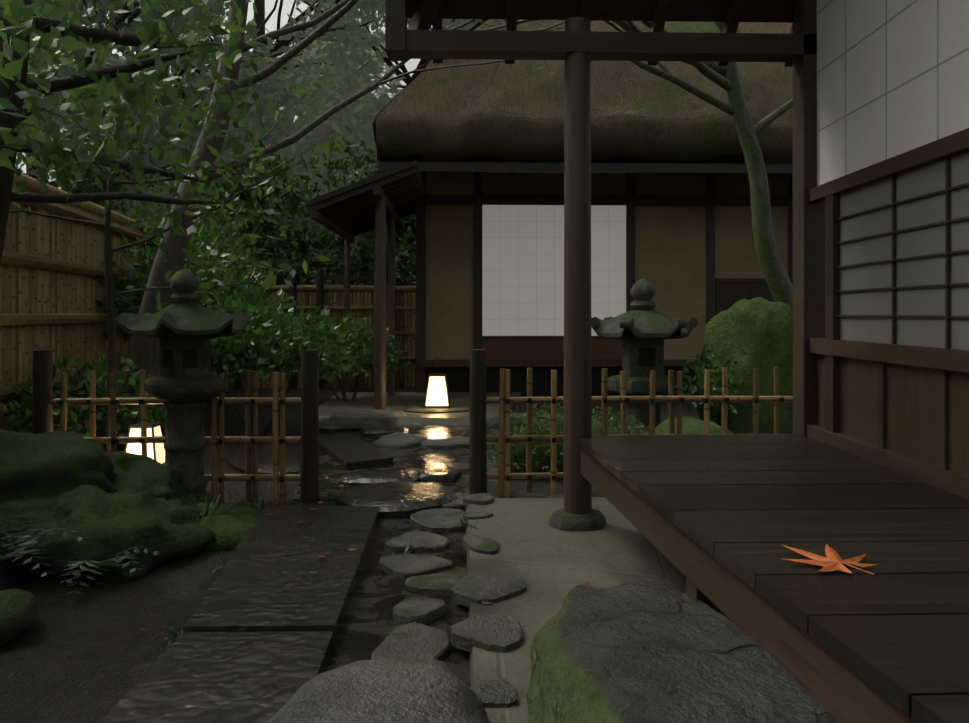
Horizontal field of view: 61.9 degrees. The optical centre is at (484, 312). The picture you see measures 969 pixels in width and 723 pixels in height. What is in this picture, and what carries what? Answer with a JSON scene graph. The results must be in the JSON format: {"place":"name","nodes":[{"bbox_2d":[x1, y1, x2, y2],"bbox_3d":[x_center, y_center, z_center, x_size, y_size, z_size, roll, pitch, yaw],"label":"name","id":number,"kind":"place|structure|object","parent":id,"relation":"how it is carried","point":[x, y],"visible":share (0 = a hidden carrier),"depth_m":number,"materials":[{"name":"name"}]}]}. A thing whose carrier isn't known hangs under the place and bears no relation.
{"place":"outdoors","nodes":[
{"label":"outdoors","id":0,"kind":"place"},
{"bbox_2d":[15,0,350,280],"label":"foliage","id":1,"kind":"object","parent":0,"point":[149,16],"visible":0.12,"depth_m":13.24,"materials":[{"name":"green plant"}]},
{"bbox_2d":[44,125,415,285],"bbox_3d":[-3.505,-1.057,12.030,6.822,3.421,3.038,0,0,-2],"label":"foliage","id":2,"kind":"object","parent":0,"point":[363,246],"visible":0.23,"depth_m":11.56,"materials":[{"name":"green plant"}]},
{"bbox_2d":[252,214,364,284],"bbox_3d":[-2.706,-0.222,12.110,1.955,2.463,1.238,0,0,-2],"label":"shrub","id":3,"kind":"object","parent":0,"point":[285,220],"depth_m":11.93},
{"bbox_2d":[0,387,698,722],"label":"ground","id":4,"kind":"structure","parent":0,"point":[92,652],"depth_m":2.64,"materials":[{"name":"soil"}]},
{"bbox_2d":[0,588,37,645],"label":"mossy rock","id":5,"kind":"object","parent":4,"relation":"on","point":[18,610],"visible":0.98,"depth_m":2.46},
{"bbox_2d":[0,186,159,435],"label":"tall fence slats","id":6,"kind":"object","parent":4,"relation":"on","point":[28,290],"depth_m":5.89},
{"bbox_2d":[0,173,160,400],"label":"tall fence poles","id":7,"kind":"object","parent":6,"relation":"attached to","point":[23,260],"visible":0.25,"depth_m":5.85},
{"bbox_2d":[0,351,165,436],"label":"low shrub","id":8,"kind":"object","parent":4,"relation":"on","point":[75,413],"depth_m":5.06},
{"bbox_2d":[21,0,148,120],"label":"tree trunk","id":9,"kind":"object","parent":4,"relation":"on","point":[131,16],"visible":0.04,"depth_m":11.91,"materials":[{"name":"plant"}]},
{"bbox_2d":[29,33,142,132],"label":"tree leaves","id":10,"kind":"object","parent":9,"relation":"attached to","point":[65,93],"visible":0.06,"depth_m":11.21,"materials":[{"name":"green plant"}]},
{"bbox_2d":[0,485,214,583],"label":"mossy rock","id":11,"kind":"object","parent":4,"relation":"on","point":[111,526],"visible":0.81,"depth_m":3.14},
{"bbox_2d":[0,523,88,576],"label":"fern","id":12,"kind":"object","parent":11,"relation":"on","point":[19,552],"visible":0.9,"depth_m":2.92,"materials":[{"name":"green plant"}]},
{"bbox_2d":[60,545,160,593],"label":"fern","id":13,"kind":"object","parent":11,"relation":"on","point":[107,564],"visible":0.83,"depth_m":2.90,"materials":[{"name":"green plant"}]},
{"bbox_2d":[0,429,216,571],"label":"mossy rock","id":14,"kind":"object","parent":4,"relation":"on","point":[41,471],"visible":0.38,"depth_m":3.47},
{"bbox_2d":[0,0,275,264],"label":"tree","id":15,"kind":"object","parent":4,"relation":"on","point":[51,44],"depth_m":3.22,"materials":[{"name":"plant"}]},
{"bbox_2d":[124,404,164,464],"bbox_3d":[-1.957,0.709,4.660,0.205,0.385,0.205,0,0,-2],"label":"lantern frame","id":16,"kind":"object","parent":4,"relation":"on","point":[151,425],"visible":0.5,"depth_m":4.60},
{"bbox_2d":[126,426,164,463],"bbox_3d":[-1.957,0.770,4.660,0.184,0.220,0.184,0,0,-2],"label":"lantern shade","id":17,"kind":"object","parent":16,"relation":"attached to","point":[134,448],"visible":0.43,"depth_m":4.60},
{"bbox_2d":[61,369,285,503],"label":"bamboo fence poles","id":18,"kind":"object","parent":4,"relation":"on","point":[214,478],"visible":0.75,"depth_m":4.22,"materials":[{"name":"brown wood"}]},
{"bbox_2d":[49,397,300,480],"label":"bamboo fence rails","id":19,"kind":"object","parent":18,"relation":"attached to","point":[228,439],"visible":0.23,"depth_m":4.25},
{"bbox_2d":[58,399,285,482],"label":"fence lashings","id":20,"kind":"object","parent":19,"relation":"attached to","point":[141,401],"visible":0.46,"depth_m":4.21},
{"bbox_2d":[32,350,318,502],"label":"fence posts","id":21,"kind":"object","parent":4,"relation":"on","point":[43,419],"visible":0.81,"depth_m":4.23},
{"bbox_2d":[9,20,353,451],"bbox_3d":[-2.080,-0.347,4.584,2.720,2.695,1.067,0,0,-2],"label":"small tree","id":22,"kind":"object","parent":4,"relation":"on","point":[327,146],"depth_m":4.67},
{"bbox_2d":[114,268,250,501],"bbox_3d":[-1.508,0.390,4.074,0.575,1.220,0.664,0,0,-2],"label":"tall stone lantern","id":23,"kind":"object","parent":4,"relation":"on","point":[182,322],"visible":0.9,"depth_m":3.98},
{"bbox_2d":[164,348,208,368],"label":"lantern windows","id":24,"kind":"structure","parent":23,"relation":"attached to","point":[189,358],"depth_m":3.98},
{"bbox_2d":[95,222,280,359],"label":"shrub leaves","id":25,"kind":"object","parent":4,"relation":"on","point":[129,303],"depth_m":7.11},
{"bbox_2d":[130,174,272,305],"bbox_3d":[-3.143,-0.265,8.713,1.759,2.536,1.717,0,0,-2],"label":"shrub","id":26,"kind":"object","parent":4,"relation":"on","point":[243,237],"visible":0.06,"depth_m":8.57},
{"bbox_2d":[170,487,269,526],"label":"grass","id":27,"kind":"structure","parent":4,"relation":"on","point":[210,506],"depth_m":3.73,"materials":[{"name":"green plant"}]},
{"bbox_2d":[186,502,259,518],"bbox_3d":[-1.354,0.972,3.806,0.646,0.147,0.453,0,0,-2],"label":"stone lantern foot","id":28,"kind":"object","parent":4,"relation":"on","point":[250,511],"visible":0.1,"depth_m":3.78},
{"bbox_2d":[199,514,255,549],"bbox_3d":[-1.135,0.973,3.571,0.418,0.137,0.381,0,0,-2],"label":"moss mound","id":29,"kind":"object","parent":4,"relation":"on","point":[230,531],"visible":0.31,"depth_m":3.46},
{"bbox_2d":[165,0,296,86],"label":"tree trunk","id":30,"kind":"object","parent":4,"relation":"on","point":[259,17],"visible":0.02,"depth_m":25.64,"materials":[{"name":"plant"}]},
{"bbox_2d":[101,433,392,722],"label":"path slabs","id":31,"kind":"structure","parent":4,"relation":"on","point":[255,641],"depth_m":2.46,"materials":[{"name":"stone"}]},
{"bbox_2d":[159,289,356,435],"bbox_3d":[-1.836,0.405,6.536,1.595,1.203,1.343,0,0,-2],"label":"shrub","id":32,"kind":"object","parent":4,"relation":"on","point":[247,346],"depth_m":6.35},
{"bbox_2d":[223,494,301,511],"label":"grass","id":33,"kind":"structure","parent":4,"relation":"on","point":[261,505],"depth_m":4.00,"materials":[{"name":"green plant"}]},
{"bbox_2d":[227,444,319,473],"bbox_3d":[-1.428,0.984,5.367,0.549,0.073,1.138,0,0,-23],"label":"rock","id":34,"kind":"object","parent":4,"relation":"on","point":[236,460],"visible":0.5,"depth_m":5.19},
{"bbox_2d":[175,0,373,146],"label":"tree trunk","id":35,"kind":"object","parent":4,"relation":"on","point":[281,43],"visible":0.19,"depth_m":15.50,"materials":[{"name":"plant"}]},
{"bbox_2d":[144,0,376,69],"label":"tree leaves","id":36,"kind":"object","parent":35,"relation":"attached to","point":[353,27],"visible":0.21,"depth_m":15.44,"materials":[{"name":"green plant"}]},
{"bbox_2d":[235,270,373,388],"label":"fence posts","id":37,"kind":"object","parent":4,"relation":"on","point":[320,277],"visible":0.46,"depth_m":10.56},
{"bbox_2d":[210,292,415,387],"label":"fence slats","id":38,"kind":"object","parent":4,"relation":"on","point":[405,320],"visible":0.23,"depth_m":10.67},
{"bbox_2d":[213,285,415,360],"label":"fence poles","id":39,"kind":"object","parent":4,"relation":"on","point":[353,288],"visible":0.17,"depth_m":10.63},
{"bbox_2d":[54,0,604,191],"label":"foliage","id":40,"kind":"object","parent":4,"relation":"on","point":[379,90],"visible":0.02,"depth_m":22.28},
{"bbox_2d":[95,426,590,629],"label":"fallen leaves","id":41,"kind":"object","parent":4,"relation":"on","point":[483,602],"visible":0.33,"depth_m":3.14,"materials":[{"name":"orange plant"}]},
{"bbox_2d":[290,313,409,401],"bbox_3d":[-1.450,0.491,8.569,1.322,1.031,1.084,0,0,-2],"label":"shrub","id":42,"kind":"object","parent":4,"relation":"on","point":[358,348],"depth_m":8.44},
{"bbox_2d":[328,333,372,391],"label":"shrub","id":43,"kind":"object","parent":4,"relation":"on","point":[368,365],"depth_m":10.09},
{"bbox_2d":[344,197,395,408],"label":"porch posts","id":44,"kind":"object","parent":4,"relation":"on","point":[380,317],"visible":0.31,"depth_m":7.74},
{"bbox_2d":[310,167,424,242],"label":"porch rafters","id":45,"kind":"object","parent":44,"relation":"on","point":[350,215],"visible":0.81,"depth_m":8.28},
{"bbox_2d":[308,160,424,206],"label":"porch roof","id":46,"kind":"structure","parent":45,"relation":"on","point":[351,187],"depth_m":7.47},
{"bbox_2d":[266,655,486,722],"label":"boulder","id":47,"kind":"object","parent":4,"relation":"on","point":[401,689],"visible":1,"depth_m":1.82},
{"bbox_2d":[302,1,474,88],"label":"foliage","id":48,"kind":"object","parent":4,"relation":"on","point":[398,71],"visible":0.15,"depth_m":18.94,"materials":[{"name":"plant"}]},
{"bbox_2d":[89,0,694,450],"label":"leaning tree","id":49,"kind":"object","parent":4,"relation":"on","point":[145,354],"depth_m":5.89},
{"bbox_2d":[148,0,621,285],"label":"foliage","id":50,"kind":"object","parent":49,"relation":"attached to","point":[334,84],"visible":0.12,"depth_m":14.54,"materials":[{"name":"green plant"}]},
{"bbox_2d":[293,424,498,686],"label":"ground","id":51,"kind":"structure","parent":4,"relation":"on","point":[379,593],"depth_m":3.26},
{"bbox_2d":[319,417,386,431],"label":"step stone","id":52,"kind":"object","parent":51,"relation":"on","point":[327,424],"visible":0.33,"depth_m":6.83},
{"bbox_2d":[338,470,419,486],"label":"step stone","id":53,"kind":"object","parent":51,"relation":"on","point":[357,478],"visible":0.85,"depth_m":4.65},
{"bbox_2d":[361,423,407,436],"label":"step stone","id":54,"kind":"object","parent":51,"relation":"on","point":[379,429],"visible":0.85,"depth_m":6.57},
{"bbox_2d":[335,482,458,517],"bbox_3d":[-0.440,0.978,4.236,0.617,0.084,0.591,0,0,-36],"label":"step stone","id":55,"kind":"object","parent":51,"relation":"on","point":[397,499],"visible":0.79,"depth_m":4.11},
{"bbox_2d":[372,432,427,447],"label":"stepping stone","id":56,"kind":"object","parent":51,"relation":"on","point":[400,440],"visible":0.52,"depth_m":5.99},
{"bbox_2d":[371,622,449,660],"bbox_3d":[-0.213,0.993,2.323,0.200,0.054,0.400,0,0,15],"label":"stepping stone","id":57,"kind":"object","parent":51,"relation":"on","point":[415,639],"visible":0.6,"depth_m":2.35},
{"bbox_2d":[393,596,445,624],"bbox_3d":[-0.218,0.992,2.643,0.153,0.057,0.184,0,0,24],"label":"stepping stone","id":58,"kind":"object","parent":51,"relation":"on","point":[421,610],"visible":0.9,"depth_m":2.62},
{"bbox_2d":[405,572,468,595],"bbox_3d":[-0.127,0.993,2.909,0.317,0.054,0.182,0,0,-2],"label":"stepping stone","id":59,"kind":"object","parent":51,"relation":"on","point":[438,584],"visible":0.5,"depth_m":2.87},
{"bbox_2d":[414,468,461,482],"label":"step stone","id":60,"kind":"object","parent":51,"relation":"on","point":[432,475],"visible":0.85,"depth_m":4.73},
{"bbox_2d":[410,508,466,532],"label":"stepping stone","id":61,"kind":"object","parent":51,"relation":"on","point":[442,520],"visible":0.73,"depth_m":3.76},
{"bbox_2d":[421,436,490,448],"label":"stepping stone","id":62,"kind":"object","parent":51,"relation":"on","point":[457,442],"visible":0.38,"depth_m":5.92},
{"bbox_2d":[441,493,471,509],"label":"stepping stone","id":63,"kind":"object","parent":51,"relation":"on","point":[456,503],"visible":0.17,"depth_m":4.06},
{"bbox_2d":[379,554,452,576],"bbox_3d":[-0.268,0.998,3.174,0.248,0.043,0.238,0,0,-32],"label":"stepping stone","id":64,"kind":"object","parent":4,"relation":"on","point":[412,565],"visible":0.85,"depth_m":3.13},
{"bbox_2d":[384,531,449,551],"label":"stepping stone","id":65,"kind":"object","parent":4,"relation":"on","point":[431,542],"visible":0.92,"depth_m":3.40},
{"bbox_2d":[319,392,519,425],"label":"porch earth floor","id":66,"kind":"structure","parent":4,"relation":"on","point":[400,401],"depth_m":8.13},
{"bbox_2d":[330,408,406,422],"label":"stepping stone","id":67,"kind":"object","parent":66,"relation":"on","point":[388,416],"visible":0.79,"depth_m":7.17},
{"bbox_2d":[403,405,469,413],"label":"stone","id":68,"kind":"object","parent":66,"relation":"on","point":[451,409],"visible":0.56,"depth_m":7.58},
{"bbox_2d":[424,357,450,407],"bbox_3d":[-0.451,0.672,7.738,0.255,0.478,0.255,0,0,-2],"label":"andon porch frame","id":69,"kind":"object","parent":68,"relation":"on","point":[446,382],"visible":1,"depth_m":7.64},
{"bbox_2d":[426,376,447,405],"bbox_3d":[-0.451,0.750,7.738,0.230,0.280,0.230,0,0,-2],"label":"lantern shade","id":70,"kind":"object","parent":69,"relation":"attached to","point":[437,394],"visible":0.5,"depth_m":7.64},
{"bbox_2d":[469,349,486,493],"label":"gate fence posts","id":71,"kind":"object","parent":4,"relation":"on","point":[477,458],"visible":0.81,"depth_m":4.26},
{"bbox_2d":[486,413,526,428],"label":"porch stone","id":72,"kind":"object","parent":4,"relation":"on","point":[492,421],"visible":0.27,"depth_m":6.94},
{"bbox_2d":[487,403,563,472],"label":"round shrub leaves","id":73,"kind":"object","parent":4,"relation":"on","point":[494,446],"visible":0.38,"depth_m":4.89,"materials":[{"name":"green plant"}]},
{"bbox_2d":[510,412,614,472],"bbox_3d":[0.495,0.849,5.121,0.719,0.467,0.669,0,0,-2],"label":"shrub","id":74,"kind":"object","parent":4,"relation":"on","point":[596,426],"visible":0.19,"depth_m":4.93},
{"bbox_2d":[426,366,699,396],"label":"tea house under floor","id":75,"kind":"structure","parent":4,"relation":"on","point":[458,379],"depth_m":9.55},
{"bbox_2d":[351,19,792,312],"bbox_3d":[1.478,-2.626,6.194,6.173,7.280,2.740,0,0,-2],"label":"mossy maple tree","id":76,"kind":"object","parent":4,"relation":"on","point":[779,283],"visible":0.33,"depth_m":6.52,"materials":[{"name":"green plant"}]},
{"bbox_2d":[465,497,685,722],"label":"tataki earth floor","id":77,"kind":"structure","parent":4,"relation":"on","point":[551,566],"depth_m":3.03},
{"bbox_2d":[462,493,493,506],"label":"edge stone","id":78,"kind":"object","parent":77,"relation":"on","point":[482,499],"visible":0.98,"depth_m":4.02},
{"bbox_2d":[463,511,492,521],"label":"edge stone","id":79,"kind":"object","parent":77,"relation":"on","point":[471,515],"visible":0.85,"depth_m":3.74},
{"bbox_2d":[462,534,499,554],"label":"edge stone","id":80,"kind":"object","parent":77,"relation":"on","point":[479,544],"visible":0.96,"depth_m":3.26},
{"bbox_2d":[450,614,522,652],"bbox_3d":[0.027,0.948,2.379,0.219,0.043,0.204,0,0,38],"label":"stepping stone","id":81,"kind":"object","parent":77,"relation":"on","point":[495,633],"visible":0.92,"depth_m":2.34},
{"bbox_2d":[453,575,525,607],"bbox_3d":[0.016,0.951,2.742,0.239,0.037,0.239,0,0,14],"label":"stepping stone","id":82,"kind":"object","parent":77,"relation":"on","point":[476,589],"visible":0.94,"depth_m":2.73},
{"bbox_2d":[470,678,517,707],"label":"edge stone","id":83,"kind":"object","parent":77,"relation":"on","point":[497,693],"visible":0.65,"depth_m":1.98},
{"bbox_2d":[549,508,605,530],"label":"pillar base stone","id":84,"kind":"object","parent":77,"relation":"on","point":[561,519],"visible":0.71,"depth_m":3.53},
{"bbox_2d":[526,580,837,722],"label":"boulder","id":85,"kind":"object","parent":77,"relation":"on","point":[639,651],"visible":1,"depth_m":1.57,"materials":[{"name":"stone"}]},
{"bbox_2d":[580,448,914,722],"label":"veranda edge beam","id":86,"kind":"structure","parent":77,"relation":"on","point":[842,692],"depth_m":1.75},
{"bbox_2d":[577,434,968,722],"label":"veranda deck planks","id":87,"kind":"object","parent":86,"relation":"on","point":[893,629],"visible":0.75,"depth_m":1.97,"materials":[{"name":"wood"}]},
{"bbox_2d":[783,544,875,574],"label":"maple leaf","id":88,"kind":"object","parent":87,"relation":"on","point":[833,561],"visible":0.98,"depth_m":1.75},
{"bbox_2d":[793,0,968,498],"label":"wall frame","id":89,"kind":"object","parent":77,"relation":"on","point":[816,270],"visible":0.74,"depth_m":3.42,"materials":[{"name":"brown wood"}]},
{"bbox_2d":[407,0,792,22],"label":"roof boards","id":90,"kind":"object","parent":89,"relation":"on","point":[778,11],"depth_m":3.73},
{"bbox_2d":[385,0,816,61],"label":"eave beam","id":91,"kind":"structure","parent":89,"relation":"attached to","point":[402,43],"depth_m":3.56,"materials":[{"name":"brown wood"}]},
{"bbox_2d":[407,0,792,66],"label":"roof rafters","id":92,"kind":"object","parent":91,"relation":"on","point":[427,15],"visible":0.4,"depth_m":3.66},
{"bbox_2d":[817,0,968,185],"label":"paper","id":93,"kind":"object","parent":89,"relation":"attached to","point":[912,53],"depth_m":2.96,"materials":[{"name":"paper"}]},
{"bbox_2d":[816,0,968,174],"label":"lattice","id":94,"kind":"object","parent":93,"relation":"attached to","point":[938,63],"depth_m":2.95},
{"bbox_2d":[817,354,968,476],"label":"wall panel","id":95,"kind":"structure","parent":89,"relation":"attached to","point":[912,411],"depth_m":2.83,"materials":[{"name":"brown wood"}]},
{"bbox_2d":[837,156,968,348],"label":"window lattice","id":96,"kind":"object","parent":89,"relation":"attached to","point":[947,222],"depth_m":2.68,"materials":[{"name":"brown wood"}]},
{"bbox_2d":[840,150,968,349],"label":"paper window","id":97,"kind":"structure","parent":89,"relation":"attached to","point":[917,182],"depth_m":2.80,"materials":[{"name":"paper"}]},
{"bbox_2d":[877,361,948,469],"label":"wall battens","id":98,"kind":"object","parent":89,"relation":"attached to","point":[942,419],"depth_m":2.59,"materials":[{"name":"brown wood"}]},
{"bbox_2d":[426,172,788,359],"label":"house wall","id":99,"kind":"structure","parent":4,"relation":"on","point":[671,254],"depth_m":9.56,"materials":[{"name":"paint"}]},
{"bbox_2d":[482,339,621,359],"bbox_3d":[0.824,0.440,9.528,1.700,0.240,0.040,0,0,-2],"label":"wooden panel","id":100,"kind":"object","parent":99,"relation":"attached to","point":[537,349],"visible":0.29,"depth_m":9.50,"materials":[{"name":"brown wood"}]},
{"bbox_2d":[482,205,625,335],"bbox_3d":[0.824,-0.490,9.533,1.700,1.540,0.030,0,0,-2],"label":"shoji screen","id":101,"kind":"object","parent":99,"relation":"attached to","point":[545,279],"visible":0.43,"depth_m":9.51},
{"bbox_2d":[482,205,625,335],"bbox_3d":[0.824,-0.490,9.517,1.700,1.540,0.006,0,0,-2],"label":"shoji lattice","id":102,"kind":"object","parent":99,"relation":"attached to","point":[536,270],"visible":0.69,"depth_m":9.51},
{"bbox_2d":[372,112,792,162],"bbox_3d":[2.453,-1.907,11.932,7.594,0.535,6.294,0,0,-2],"label":"thatched eave","id":103,"kind":"object","parent":99,"relation":"on","point":[489,136],"visible":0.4,"depth_m":8.81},
{"bbox_2d":[383,19,488,118],"bbox_3d":[0.292,-3.736,11.903,3.170,3.286,6.220,0,0,-2],"label":"tea house thatch","id":104,"kind":"object","parent":103,"relation":"on","point":[421,63],"depth_m":9.65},
{"bbox_2d":[377,19,792,122],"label":"thatched roof","id":105,"kind":"structure","parent":103,"relation":"on","point":[522,88],"depth_m":9.08,"materials":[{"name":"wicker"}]},
{"bbox_2d":[378,159,792,173],"bbox_3d":[1.947,-1.673,9.128,6.180,0.375,1.070,0,0,-2],"label":"eave","id":106,"kind":"object","parent":99,"relation":"attached to","point":[713,166],"visible":0.54,"depth_m":8.59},
{"bbox_2d":[416,172,792,391],"bbox_3d":[2.111,-0.400,9.563,5.825,2.700,0.110,0,0,-2],"label":"timber frame","id":107,"kind":"object","parent":99,"relation":"attached to","point":[730,292],"visible":0.38,"depth_m":9.50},
{"bbox_2d":[592,405,648,433],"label":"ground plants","id":108,"kind":"object","parent":4,"relation":"on","point":[613,428],"visible":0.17,"depth_m":5.26,"materials":[{"name":"green plant"}]},
{"bbox_2d":[498,367,779,497],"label":"bamboo fence posts","id":109,"kind":"object","parent":4,"relation":"on","point":[504,422],"visible":0.42,"depth_m":4.29,"materials":[{"name":"brown wood"}]},
{"bbox_2d":[486,396,792,479],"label":"bamboo fence rails","id":110,"kind":"object","parent":109,"relation":"attached to","point":[543,438],"visible":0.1,"depth_m":4.31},
{"bbox_2d":[506,397,783,480],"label":"fence lashings","id":111,"kind":"object","parent":110,"relation":"attached to","point":[704,400],"visible":0.21,"depth_m":4.29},
{"bbox_2d":[591,279,697,433],"bbox_3d":[1.243,0.370,6.340,0.855,1.260,0.785,0,0,-2],"label":"stone lantern","id":112,"kind":"object","parent":4,"relation":"on","point":[642,323],"visible":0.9,"depth_m":6.21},
{"bbox_2d":[639,347,654,365],"bbox_3d":[1.247,0.343,6.205,0.126,0.144,0.018,0,0,-2],"label":"stone lantern opening","id":113,"kind":"object","parent":112,"relation":"attached to","point":[646,356],"visible":1,"depth_m":6.20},
{"bbox_2d":[655,417,733,433],"bbox_3d":[1.462,0.890,5.639,0.635,0.302,0.551,0,0,-2],"label":"moss mound","id":114,"kind":"object","parent":4,"relation":"on","point":[691,425],"visible":0.21,"depth_m":5.54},
{"bbox_2d":[666,345,746,425],"bbox_3d":[1.685,0.622,5.961,0.658,0.762,0.571,0,0,-2],"label":"shrub","id":115,"kind":"object","parent":4,"relation":"on","point":[700,383],"depth_m":5.89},
{"bbox_2d":[698,297,792,433],"bbox_3d":[2.027,0.474,6.148,0.780,1.186,0.860,0,0,-2],"label":"bush","id":116,"kind":"object","parent":4,"relation":"on","point":[754,333],"visible":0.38,"depth_m":5.94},
{"bbox_2d":[15,0,784,187],"label":"sky","id":117,"kind":"structure","parent":0,"point":[271,25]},
{"bbox_2d":[563,17,591,513],"bbox_3d":[0.417,-0.200,3.613,0.128,2.200,0.128,0,0,-2],"label":"veranda post","id":118,"kind":"object","parent":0,"point":[577,492],"visible":0.9,"depth_m":3.56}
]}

